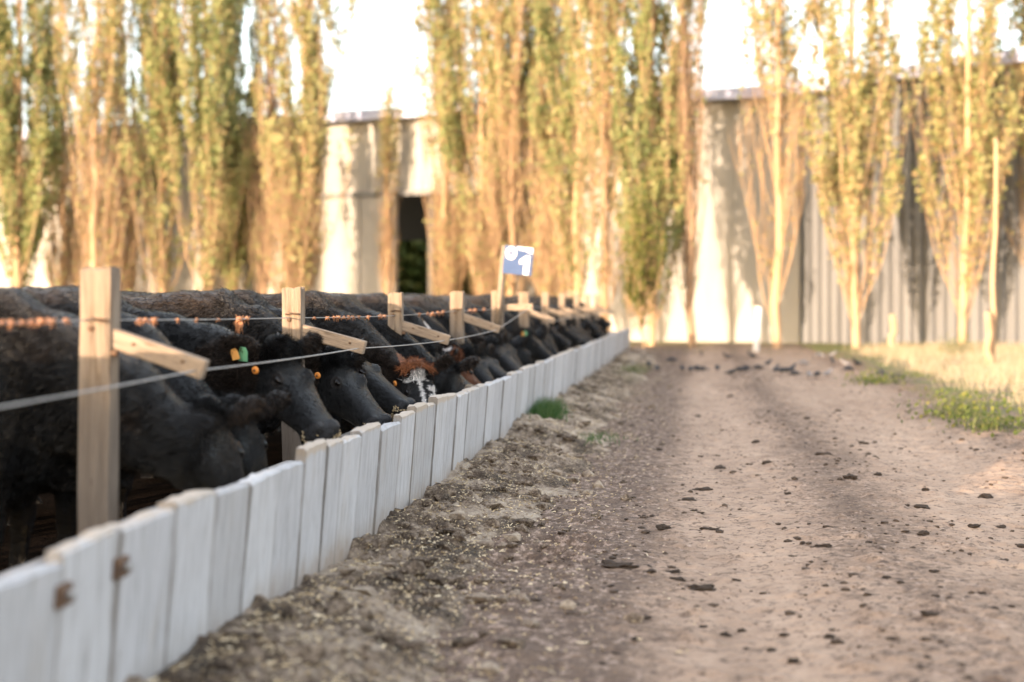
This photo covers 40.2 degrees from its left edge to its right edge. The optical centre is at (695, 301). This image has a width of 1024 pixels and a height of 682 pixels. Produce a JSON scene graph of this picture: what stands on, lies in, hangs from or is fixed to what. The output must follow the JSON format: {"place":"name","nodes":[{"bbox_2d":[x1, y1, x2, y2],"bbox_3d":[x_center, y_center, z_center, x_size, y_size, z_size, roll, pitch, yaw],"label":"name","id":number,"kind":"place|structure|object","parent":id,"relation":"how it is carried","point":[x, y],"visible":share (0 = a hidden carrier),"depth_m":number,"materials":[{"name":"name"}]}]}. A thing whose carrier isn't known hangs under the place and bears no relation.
{"place":"outdoors","nodes":[
{"label":"outdoors","id":0,"kind":"place"},
{"bbox_2d":[0,428,339,572],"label":"pen floor","id":1,"kind":"structure","parent":0,"point":[144,494],"depth_m":8.65,"materials":[{"name":"soil"}]},
{"bbox_2d":[0,285,270,568],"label":"cow","id":2,"kind":"object","parent":1,"relation":"on","point":[171,436],"visible":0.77,"depth_m":5.19},
{"bbox_2d":[77,266,209,536],"bbox_3d":[-1.988,0.586,4.956,0.467,1.427,0.108,0,0,0],"label":"fence post","id":3,"kind":"object","parent":1,"relation":"on","point":[105,339],"visible":0.73,"depth_m":4.92,"materials":[{"name":"wood"}]},
{"bbox_2d":[0,305,585,333],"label":"fence wire","id":4,"kind":"object","parent":3,"relation":"attached to","point":[238,323],"visible":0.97,"depth_m":5.79,"materials":[{"name":"metal"}]},
{"bbox_2d":[0,307,604,407],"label":"fence wire","id":5,"kind":"object","parent":3,"relation":"attached to","point":[43,399],"visible":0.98,"depth_m":4.88,"materials":[{"name":"metal"}]},
{"bbox_2d":[22,284,295,546],"bbox_3d":[-3.034,0.587,5.918,2.681,1.344,0.751,0,0,0],"label":"cow","id":6,"kind":"object","parent":1,"relation":"on","point":[252,440],"visible":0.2,"depth_m":5.82},
{"bbox_2d":[43,284,341,522],"bbox_3d":[-3.090,0.582,6.555,2.895,1.341,0.743,0,0,0],"label":"cow","id":7,"kind":"object","parent":1,"relation":"on","point":[306,416],"visible":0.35,"depth_m":6.44},
{"bbox_2d":[37,288,415,503],"bbox_3d":[-3.053,0.581,8.348,2.744,1.346,0.736,0,0,0],"label":"cow","id":8,"kind":"object","parent":1,"relation":"on","point":[390,398],"visible":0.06,"depth_m":8.22},
{"bbox_2d":[121,287,391,436],"bbox_3d":[-3.022,0.579,7.724,2.723,1.351,0.746,0,0,0],"label":"cow","id":9,"kind":"object","parent":1,"relation":"on","point":[343,391],"visible":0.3,"depth_m":7.58},
{"bbox_2d":[121,289,455,415],"bbox_3d":[-2.951,0.576,9.200,2.652,1.358,0.732,0,0,0],"label":"cow","id":10,"kind":"object","parent":1,"relation":"on","point":[412,378],"visible":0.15,"depth_m":9.12},
{"bbox_2d":[140,290,480,477],"bbox_3d":[-2.900,0.578,9.955,2.749,1.344,0.742,0,0,0],"label":"cow","id":11,"kind":"object","parent":1,"relation":"on","point":[452,381],"visible":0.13,"depth_m":9.84},
{"bbox_2d":[281,287,366,461],"bbox_3d":[-1.981,0.609,7.348,0.448,1.383,0.109,0,0,0],"label":"fence post","id":12,"kind":"object","parent":1,"relation":"on","point":[293,303],"visible":0.38,"depth_m":7.31,"materials":[{"name":"wood"}]},
{"bbox_2d":[264,294,506,436],"bbox_3d":[-2.990,0.583,12.998,2.671,1.348,0.729,0,0,0],"label":"cow","id":13,"kind":"object","parent":1,"relation":"on","point":[496,370],"visible":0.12,"depth_m":12.89},
{"bbox_2d":[326,292,474,433],"bbox_3d":[-3.045,0.583,10.702,2.755,1.351,0.745,0,0,0],"label":"cow","id":14,"kind":"object","parent":1,"relation":"on","point":[435,349],"visible":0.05,"depth_m":10.65},
{"bbox_2d":[347,293,481,384],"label":"cow","id":15,"kind":"object","parent":1,"relation":"on","point":[376,301],"visible":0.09,"depth_m":11.29},
{"bbox_2d":[388,292,450,344],"bbox_3d":[-1.980,0.615,9.860,0.450,1.370,0.099,0,0,0],"label":"fence post","id":16,"kind":"object","parent":1,"relation":"on","point":[398,324],"visible":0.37,"depth_m":9.84,"materials":[{"name":"wood"}]},
{"bbox_2d":[404,297,494,383],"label":"cow","id":17,"kind":"object","parent":1,"relation":"on","point":[482,374],"visible":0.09,"depth_m":12.07},
{"bbox_2d":[416,295,509,348],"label":"cow","id":18,"kind":"object","parent":1,"relation":"on","point":[481,330],"visible":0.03,"depth_m":14.66},
{"bbox_2d":[408,295,521,372],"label":"cow","id":19,"kind":"object","parent":1,"relation":"on","point":[501,355],"visible":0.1,"depth_m":13.74},
{"bbox_2d":[450,291,500,343],"bbox_3d":[-1.984,0.601,12.403,0.459,1.399,0.132,0,0,0],"label":"fence post","id":20,"kind":"object","parent":1,"relation":"on","point":[459,316],"visible":0.42,"depth_m":12.36,"materials":[{"name":"wood"}]},
{"bbox_2d":[404,293,551,353],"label":"cow","id":21,"kind":"object","parent":1,"relation":"on","point":[540,334],"visible":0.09,"depth_m":18.69},
{"bbox_2d":[443,298,522,366],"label":"cow","id":22,"kind":"object","parent":1,"relation":"on","point":[510,348],"visible":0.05,"depth_m":15.47},
{"bbox_2d":[424,293,559,354],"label":"cow","id":23,"kind":"object","parent":1,"relation":"on","point":[549,339],"visible":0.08,"depth_m":19.52},
{"bbox_2d":[465,298,532,365],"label":"cow","id":24,"kind":"object","parent":1,"relation":"on","point":[519,343],"visible":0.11,"depth_m":16.24},
{"bbox_2d":[465,295,552,360],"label":"cow","id":25,"kind":"object","parent":1,"relation":"on","point":[536,349],"visible":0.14,"depth_m":17.05},
{"bbox_2d":[491,291,532,329],"bbox_3d":[-1.992,0.588,14.929,0.454,1.424,0.142,0,0,0],"label":"fence post","id":26,"kind":"object","parent":1,"relation":"on","point":[514,307],"visible":0.35,"depth_m":14.90,"materials":[{"name":"wood"}]},
{"bbox_2d":[494,245,533,328],"bbox_3d":[-1.958,-0.142,14.818,0.443,0.939,0.106,0,0,0],"label":"number sign","id":27,"kind":"object","parent":26,"relation":"attached to","point":[517,260],"visible":0.98,"depth_m":14.77,"materials":[{"name":"blue paint"}]},
{"bbox_2d":[519,292,555,327],"bbox_3d":[-1.986,0.586,17.242,0.462,1.428,0.136,0,0,0],"label":"fence post","id":28,"kind":"object","parent":1,"relation":"on","point":[524,297],"visible":0.35,"depth_m":17.19,"materials":[{"name":"wood"}]},
{"bbox_2d":[509,297,567,352],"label":"cow","id":29,"kind":"object","parent":1,"relation":"on","point":[559,329],"visible":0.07,"depth_m":21.15},
{"bbox_2d":[506,297,570,350],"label":"cow","id":30,"kind":"object","parent":1,"relation":"on","point":[561,342],"visible":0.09,"depth_m":20.41},
{"bbox_2d":[511,296,581,346],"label":"cow","id":31,"kind":"object","parent":1,"relation":"on","point":[572,337],"visible":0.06,"depth_m":22.06},
{"bbox_2d":[508,295,589,345],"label":"cow","id":32,"kind":"object","parent":1,"relation":"on","point":[568,323],"visible":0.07,"depth_m":22.86},
{"bbox_2d":[541,292,572,331],"bbox_3d":[-1.980,0.578,19.664,0.447,1.445,0.111,0,0,0],"label":"fence post","id":33,"kind":"object","parent":1,"relation":"on","point":[546,310],"visible":0.48,"depth_m":19.63,"materials":[{"name":"wood"}]},
{"bbox_2d":[536,297,593,340],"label":"cow","id":34,"kind":"object","parent":1,"relation":"on","point":[574,323],"visible":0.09,"depth_m":24.42},
{"bbox_2d":[535,296,604,339],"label":"cow","id":35,"kind":"object","parent":1,"relation":"on","point":[598,335],"visible":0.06,"depth_m":27.51},
{"bbox_2d":[549,299,590,336],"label":"cow","id":36,"kind":"object","parent":1,"relation":"on","point":[584,325],"visible":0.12,"depth_m":25.90},
{"bbox_2d":[559,293,585,324],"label":"fence post","id":37,"kind":"object","parent":1,"relation":"on","point":[562,308],"visible":0.5,"depth_m":22.08,"materials":[{"name":"wood"}]},
{"bbox_2d":[549,298,599,333],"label":"cow","id":38,"kind":"object","parent":1,"relation":"on","point":[594,328],"visible":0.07,"depth_m":26.52},
{"bbox_2d":[558,296,600,338],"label":"cow","id":39,"kind":"object","parent":1,"relation":"on","point":[595,321],"visible":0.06,"depth_m":28.30},
{"bbox_2d":[574,293,597,347],"bbox_3d":[-1.981,0.571,24.846,0.447,1.457,0.098,0,0,0],"label":"fence post","id":40,"kind":"object","parent":1,"relation":"on","point":[577,308],"visible":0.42,"depth_m":24.81,"materials":[{"name":"wood"}]},
{"bbox_2d":[565,297,608,347],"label":"cow","id":41,"kind":"object","parent":1,"relation":"on","point":[605,330],"visible":0.01,"depth_m":31.48},
{"bbox_2d":[569,299,610,347],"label":"cow","id":42,"kind":"object","parent":1,"relation":"on","point":[606,324],"visible":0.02,"depth_m":30.63},
{"bbox_2d":[585,294,606,332],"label":"fence post","id":43,"kind":"object","parent":1,"relation":"on","point":[587,301],"visible":0.38,"depth_m":27.31,"materials":[{"name":"wood"}]},
{"bbox_2d":[594,295,614,319],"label":"fence post","id":44,"kind":"object","parent":1,"relation":"on","point":[596,303],"visible":0.42,"depth_m":29.78,"materials":[{"name":"wood"}]},
{"bbox_2d":[4,0,1021,129],"label":"sky","id":45,"kind":"structure","parent":0,"point":[382,30],"materials":[{"name":"white"}]},
{"bbox_2d":[425,343,1023,681],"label":"dirt road","id":46,"kind":"structure","parent":0,"point":[985,644],"depth_m":7.08,"materials":[{"name":"soil"}]},
{"bbox_2d":[165,358,691,681],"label":"manure","id":47,"kind":"object","parent":46,"relation":"on","point":[304,653],"visible":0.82,"depth_m":5.65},
{"bbox_2d":[146,354,723,681],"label":"straw","id":48,"kind":"object","parent":46,"relation":"on","point":[323,615],"visible":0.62,"depth_m":5.77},
{"bbox_2d":[594,560,639,568],"bbox_3d":[-0.372,1.239,6.456,0.227,0.043,0.132,0,0,25],"label":"dirt clod","id":49,"kind":"object","parent":46,"relation":"on","point":[614,564],"visible":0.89,"depth_m":6.42,"materials":[{"name":"soil"}]},
{"bbox_2d":[609,361,654,380],"bbox_3d":[-1.099,1.149,24.041,0.808,0.148,6.568,0,0,0],"label":"grass tuft","id":50,"kind":"object","parent":46,"relation":"on","point":[630,368],"visible":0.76,"depth_m":23.85,"materials":[{"name":"plant"}]},
{"bbox_2d":[655,523,670,529],"bbox_3d":[-0.181,1.242,7.593,0.082,0.035,0.087,0,0,36],"label":"dirt clod","id":51,"kind":"object","parent":46,"relation":"on","point":[663,526],"visible":1,"depth_m":7.58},
{"bbox_2d":[669,576,686,580],"bbox_3d":[-0.085,1.257,6.252,0.094,0.023,0.059,0,0,8],"label":"dirt clod","id":52,"kind":"object","parent":46,"relation":"on","point":[679,578],"visible":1,"depth_m":6.23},
{"bbox_2d":[682,497,696,500],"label":"dirt clod","id":53,"kind":"object","parent":46,"relation":"on","point":[688,499],"visible":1,"depth_m":8.79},
{"bbox_2d":[691,486,712,490],"bbox_3d":[0.049,1.277,9.370,0.159,0.040,0.101,0,0,-10],"label":"dirt clod","id":54,"kind":"object","parent":46,"relation":"on","point":[707,488],"visible":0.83,"depth_m":9.34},
{"bbox_2d":[688,584,716,590],"bbox_3d":[0.030,1.261,6.082,0.146,0.037,0.093,0,0,25],"label":"dirt clod","id":55,"kind":"object","parent":46,"relation":"on","point":[704,587],"visible":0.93,"depth_m":6.05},
{"bbox_2d":[699,527,720,529],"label":"dirt clod","id":56,"kind":"object","parent":46,"relation":"on","point":[706,528],"visible":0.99,"depth_m":7.66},
{"bbox_2d":[753,307,761,351],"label":"marker post","id":57,"kind":"object","parent":46,"relation":"on","point":[757,329],"visible":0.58,"depth_m":34.95,"materials":[{"name":"white paint"}]},
{"bbox_2d":[786,658,800,663],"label":"dirt clod","id":58,"kind":"object","parent":46,"relation":"on","point":[793,660],"visible":1,"depth_m":4.78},
{"bbox_2d":[814,543,832,547],"bbox_3d":[0.646,1.234,6.962,0.110,0.026,0.067,0,0,11],"label":"dirt clod","id":59,"kind":"object","parent":46,"relation":"on","point":[828,545],"visible":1,"depth_m":6.95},
{"bbox_2d":[815,452,834,455],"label":"dirt clod","id":60,"kind":"object","parent":46,"relation":"on","point":[822,453],"visible":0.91,"depth_m":11.16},
{"bbox_2d":[843,473,857,478],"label":"dirt clod","id":61,"kind":"object","parent":46,"relation":"on","point":[849,476],"visible":1,"depth_m":9.65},
{"bbox_2d":[834,368,934,386],"bbox_3d":[2.882,1.142,20.930,1.468,0.255,1.925,0,0,19],"label":"weed clump","id":62,"kind":"object","parent":46,"relation":"on","point":[879,380],"visible":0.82,"depth_m":20.89,"materials":[{"name":"green plant"}]},
{"bbox_2d":[914,504,929,508],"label":"dirt clod","id":63,"kind":"object","parent":46,"relation":"on","point":[923,506],"visible":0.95,"depth_m":8.38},
{"bbox_2d":[916,530,929,535],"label":"dirt clod","id":64,"kind":"object","parent":46,"relation":"on","point":[923,533],"visible":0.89,"depth_m":7.33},
{"bbox_2d":[920,610,938,616],"bbox_3d":[0.903,1.202,5.302,0.074,0.028,0.055,0,0,9],"label":"dirt clod","id":65,"kind":"object","parent":46,"relation":"on","point":[924,613],"visible":1,"depth_m":5.29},
{"bbox_2d":[891,383,1022,420],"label":"weed clump","id":66,"kind":"object","parent":46,"relation":"on","point":[955,405],"visible":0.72,"depth_m":14.89,"materials":[{"name":"green plant"}]},
{"bbox_2d":[901,391,1023,437],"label":"weed clump","id":67,"kind":"object","parent":46,"relation":"on","point":[994,423],"visible":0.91,"depth_m":13.49,"materials":[{"name":"green plant"}]},
{"bbox_2d":[977,493,993,498],"bbox_3d":[1.898,1.269,8.984,0.104,0.042,0.089,0,0,-29],"label":"dirt clod","id":68,"kind":"object","parent":46,"relation":"on","point":[986,495],"visible":1,"depth_m":8.98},
{"bbox_2d":[629,329,850,345],"bbox_3d":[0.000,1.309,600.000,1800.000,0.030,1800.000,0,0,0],"label":"ground","id":69,"kind":"structure","parent":0,"point":[675,343],"depth_m":43.74,"materials":[{"name":"soil"}]},
{"bbox_2d":[0,0,78,287],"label":"poplar tree","id":70,"kind":"object","parent":69,"relation":"on","point":[25,201],"visible":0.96,"depth_m":47.81,"materials":[{"name":"green plant"}]},
{"bbox_2d":[22,0,105,286],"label":"poplar tree","id":71,"kind":"object","parent":69,"relation":"on","point":[53,77],"visible":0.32,"depth_m":50.90,"materials":[{"name":"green plant"}]},
{"bbox_2d":[37,128,110,286],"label":"twig thicket","id":72,"kind":"object","parent":69,"relation":"on","point":[70,251],"visible":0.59,"depth_m":49.44,"materials":[{"name":"plant"}]},
{"bbox_2d":[47,0,138,267],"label":"poplar tree","id":73,"kind":"object","parent":69,"relation":"on","point":[108,32],"visible":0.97,"depth_m":47.81,"materials":[{"name":"yellow plant"}]},
{"bbox_2d":[75,116,156,292],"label":"twig thicket","id":74,"kind":"object","parent":69,"relation":"on","point":[129,268],"visible":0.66,"depth_m":48.70,"materials":[{"name":"plant"}]},
{"bbox_2d":[91,0,161,291],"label":"poplar tree","id":75,"kind":"object","parent":69,"relation":"on","point":[129,97],"visible":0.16,"depth_m":51.83,"materials":[{"name":"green plant"}]},
{"bbox_2d":[117,0,202,292],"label":"poplar tree","id":76,"kind":"object","parent":69,"relation":"on","point":[158,62],"visible":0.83,"depth_m":48.47,"materials":[{"name":"green plant"}]},
{"bbox_2d":[161,0,252,290],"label":"poplar tree","id":77,"kind":"object","parent":69,"relation":"on","point":[208,113],"visible":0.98,"depth_m":47.47,"materials":[{"name":"yellow plant"}]},
{"bbox_2d":[201,0,266,290],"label":"poplar tree","id":78,"kind":"object","parent":69,"relation":"on","point":[239,252],"visible":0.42,"depth_m":50.64,"materials":[{"name":"green plant"}]},
{"bbox_2d":[234,0,289,293],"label":"poplar tree","id":79,"kind":"object","parent":69,"relation":"on","point":[263,286],"visible":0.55,"depth_m":48.77,"materials":[{"name":"brown plant"}]},
{"bbox_2d":[252,125,332,293],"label":"twig thicket","id":80,"kind":"object","parent":69,"relation":"on","point":[285,274],"visible":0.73,"depth_m":46.64,"materials":[{"name":"plant"}]},
{"bbox_2d":[247,0,358,290],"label":"poplar tree","id":81,"kind":"object","parent":69,"relation":"on","point":[316,107],"visible":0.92,"depth_m":46.79,"materials":[{"name":"yellow plant"}]},
{"bbox_2d":[0,327,629,681],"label":"feed trough","id":82,"kind":"object","parent":69,"relation":"on","point":[147,595],"visible":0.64,"depth_m":4.65,"materials":[{"name":"white wood"}]},
{"bbox_2d":[369,58,403,294],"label":"poplar tree","id":83,"kind":"object","parent":69,"relation":"on","point":[386,155],"visible":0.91,"depth_m":48.81,"materials":[{"name":"brown plant"}]},
{"bbox_2d":[124,348,661,681],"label":"spilled feed","id":84,"kind":"object","parent":69,"relation":"on","point":[339,660],"visible":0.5,"depth_m":6.17},
{"bbox_2d":[521,393,574,421],"bbox_3d":[-1.493,1.043,13.447,0.674,0.234,2.793,0,0,0],"label":"grass tuft","id":85,"kind":"object","parent":84,"relation":"on","point":[543,409],"visible":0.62,"depth_m":13.21,"materials":[{"name":"plant"}]},
{"bbox_2d":[560,428,637,445],"bbox_3d":[-0.912,1.180,12.115,0.815,0.053,1.576,0,0,0],"label":"grass tuft","id":86,"kind":"object","parent":84,"relation":"on","point":[599,437],"visible":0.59,"depth_m":12.11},
{"bbox_2d":[0,84,802,342],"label":"cream shed","id":87,"kind":"structure","parent":69,"relation":"on","point":[728,298],"depth_m":46.79,"materials":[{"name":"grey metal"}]},
{"bbox_2d":[331,197,390,293],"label":"sliding door","id":88,"kind":"structure","parent":87,"relation":"in","point":[354,265],"depth_m":50.14,"materials":[{"name":"metal"}]},
{"bbox_2d":[398,239,477,294],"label":"hedge","id":89,"kind":"object","parent":69,"relation":"on","point":[413,270],"visible":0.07,"depth_m":77.97,"materials":[{"name":"green plant"}]},
{"bbox_2d":[409,0,479,293],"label":"poplar tree","id":90,"kind":"object","parent":69,"relation":"on","point":[444,189],"visible":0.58,"depth_m":47.68,"materials":[{"name":"green plant"}]},
{"bbox_2d":[423,183,469,294],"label":"twig thicket","id":91,"kind":"object","parent":69,"relation":"on","point":[447,280],"visible":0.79,"depth_m":46.49,"materials":[{"name":"plant"}]},
{"bbox_2d":[428,0,541,294],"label":"poplar tree","id":92,"kind":"object","parent":69,"relation":"on","point":[461,99],"visible":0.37,"depth_m":46.84,"materials":[{"name":"brown plant"}]},
{"bbox_2d":[453,134,533,296],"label":"twig thicket","id":93,"kind":"object","parent":69,"relation":"on","point":[490,271],"visible":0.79,"depth_m":45.78,"materials":[{"name":"plant"}]},
{"bbox_2d":[465,0,559,296],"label":"poplar tree","id":94,"kind":"object","parent":69,"relation":"on","point":[517,18],"visible":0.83,"depth_m":45.68,"materials":[{"name":"brown plant"}]},
{"bbox_2d":[485,0,586,294],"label":"poplar tree","id":95,"kind":"object","parent":69,"relation":"on","point":[545,135],"visible":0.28,"depth_m":46.71,"materials":[{"name":"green plant"}]},
{"bbox_2d":[515,136,590,296],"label":"twig thicket","id":96,"kind":"object","parent":69,"relation":"on","point":[555,261],"visible":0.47,"depth_m":43.02,"materials":[{"name":"plant"}]},
{"bbox_2d":[524,0,621,301],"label":"poplar tree","id":97,"kind":"object","parent":69,"relation":"on","point":[564,115],"visible":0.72,"depth_m":41.91,"materials":[{"name":"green plant"}]},
{"bbox_2d":[565,0,657,330],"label":"poplar tree","id":98,"kind":"object","parent":69,"relation":"on","point":[604,78],"visible":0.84,"depth_m":38.75,"materials":[{"name":"brown plant"}]},
{"bbox_2d":[614,173,667,347],"bbox_3d":[-1.433,-1.052,36.919,1.469,4.808,1.865,0,0,0],"label":"sapling","id":99,"kind":"object","parent":69,"relation":"on","point":[642,275],"visible":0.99,"depth_m":36.86,"materials":[{"name":"plant"}]},
{"bbox_2d":[593,0,710,345],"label":"poplar tree","id":100,"kind":"object","parent":69,"relation":"on","point":[663,162],"visible":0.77,"depth_m":38.48,"materials":[{"name":"green plant"}]},
{"bbox_2d":[662,0,715,346],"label":"poplar tree","id":101,"kind":"object","parent":69,"relation":"on","point":[688,253],"visible":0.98,"depth_m":38.29,"materials":[{"name":"brown plant"}]},
{"bbox_2d":[727,0,827,348],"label":"poplar tree","id":102,"kind":"object","parent":69,"relation":"on","point":[767,18],"visible":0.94,"depth_m":37.09,"materials":[{"name":"yellow plant"}]},
{"bbox_2d":[631,341,1023,415],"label":"verge grass","id":103,"kind":"structure","parent":69,"relation":"on","point":[840,345],"depth_m":32.69,"materials":[{"name":"plant"}]},
{"bbox_2d":[796,0,912,348],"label":"poplar tree","id":104,"kind":"object","parent":69,"relation":"on","point":[850,174],"visible":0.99,"depth_m":36.34,"materials":[{"name":"yellow plant"}]},
{"bbox_2d":[887,314,897,349],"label":"short post","id":105,"kind":"object","parent":69,"relation":"on","point":[893,328],"visible":0.74,"depth_m":32.92,"materials":[{"name":"wood"}]},
{"bbox_2d":[790,47,1023,345],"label":"grey shed","id":106,"kind":"structure","parent":69,"relation":"on","point":[910,290],"depth_m":40.80,"materials":[{"name":"metal"}]},
{"bbox_2d":[906,0,1023,343],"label":"poplar tree","id":107,"kind":"object","parent":69,"relation":"on","point":[971,158],"visible":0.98,"depth_m":36.50,"materials":[{"name":"yellow plant"}]},
{"bbox_2d":[983,312,993,364],"bbox_3d":[5.486,0.769,25.797,0.197,1.177,0.171,0,0,22],"label":"wooden stake","id":108,"kind":"object","parent":69,"relation":"on","point":[989,335],"visible":0.77,"depth_m":25.74,"materials":[{"name":"brown wood"}]},
{"bbox_2d":[990,138,997,363],"bbox_3d":[5.631,-0.873,25.993,0.154,4.447,0.124,0,0,22],"label":"bare pole","id":109,"kind":"object","parent":69,"relation":"on","point":[992,283],"visible":0.85,"depth_m":25.96,"materials":[{"name":"brown wood"}]},
{"bbox_2d":[986,0,1023,267],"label":"poplar tree","id":110,"kind":"object","parent":69,"relation":"on","point":[1017,14],"visible":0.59,"depth_m":37.82,"materials":[{"name":"yellow plant"}]},
{"bbox_2d":[476,352,1023,681],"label":"dirt","id":111,"kind":"structure","parent":0,"point":[790,612],"depth_m":7.45,"materials":[{"name":"soil"}]},
{"bbox_2d":[844,339,1023,411],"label":"dry grass","id":112,"kind":"structure","parent":0,"point":[1004,358],"depth_m":25.50,"materials":[{"name":"plant"}]},
{"bbox_2d":[926,330,997,357],"bbox_3d":[5.787,0.941,30.486,1.548,0.661,2.485,0,0,-21],"label":"weed clump","id":113,"kind":"object","parent":112,"relation":"on","point":[958,346],"visible":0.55,"depth_m":30.49,"materials":[{"name":"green plant"}]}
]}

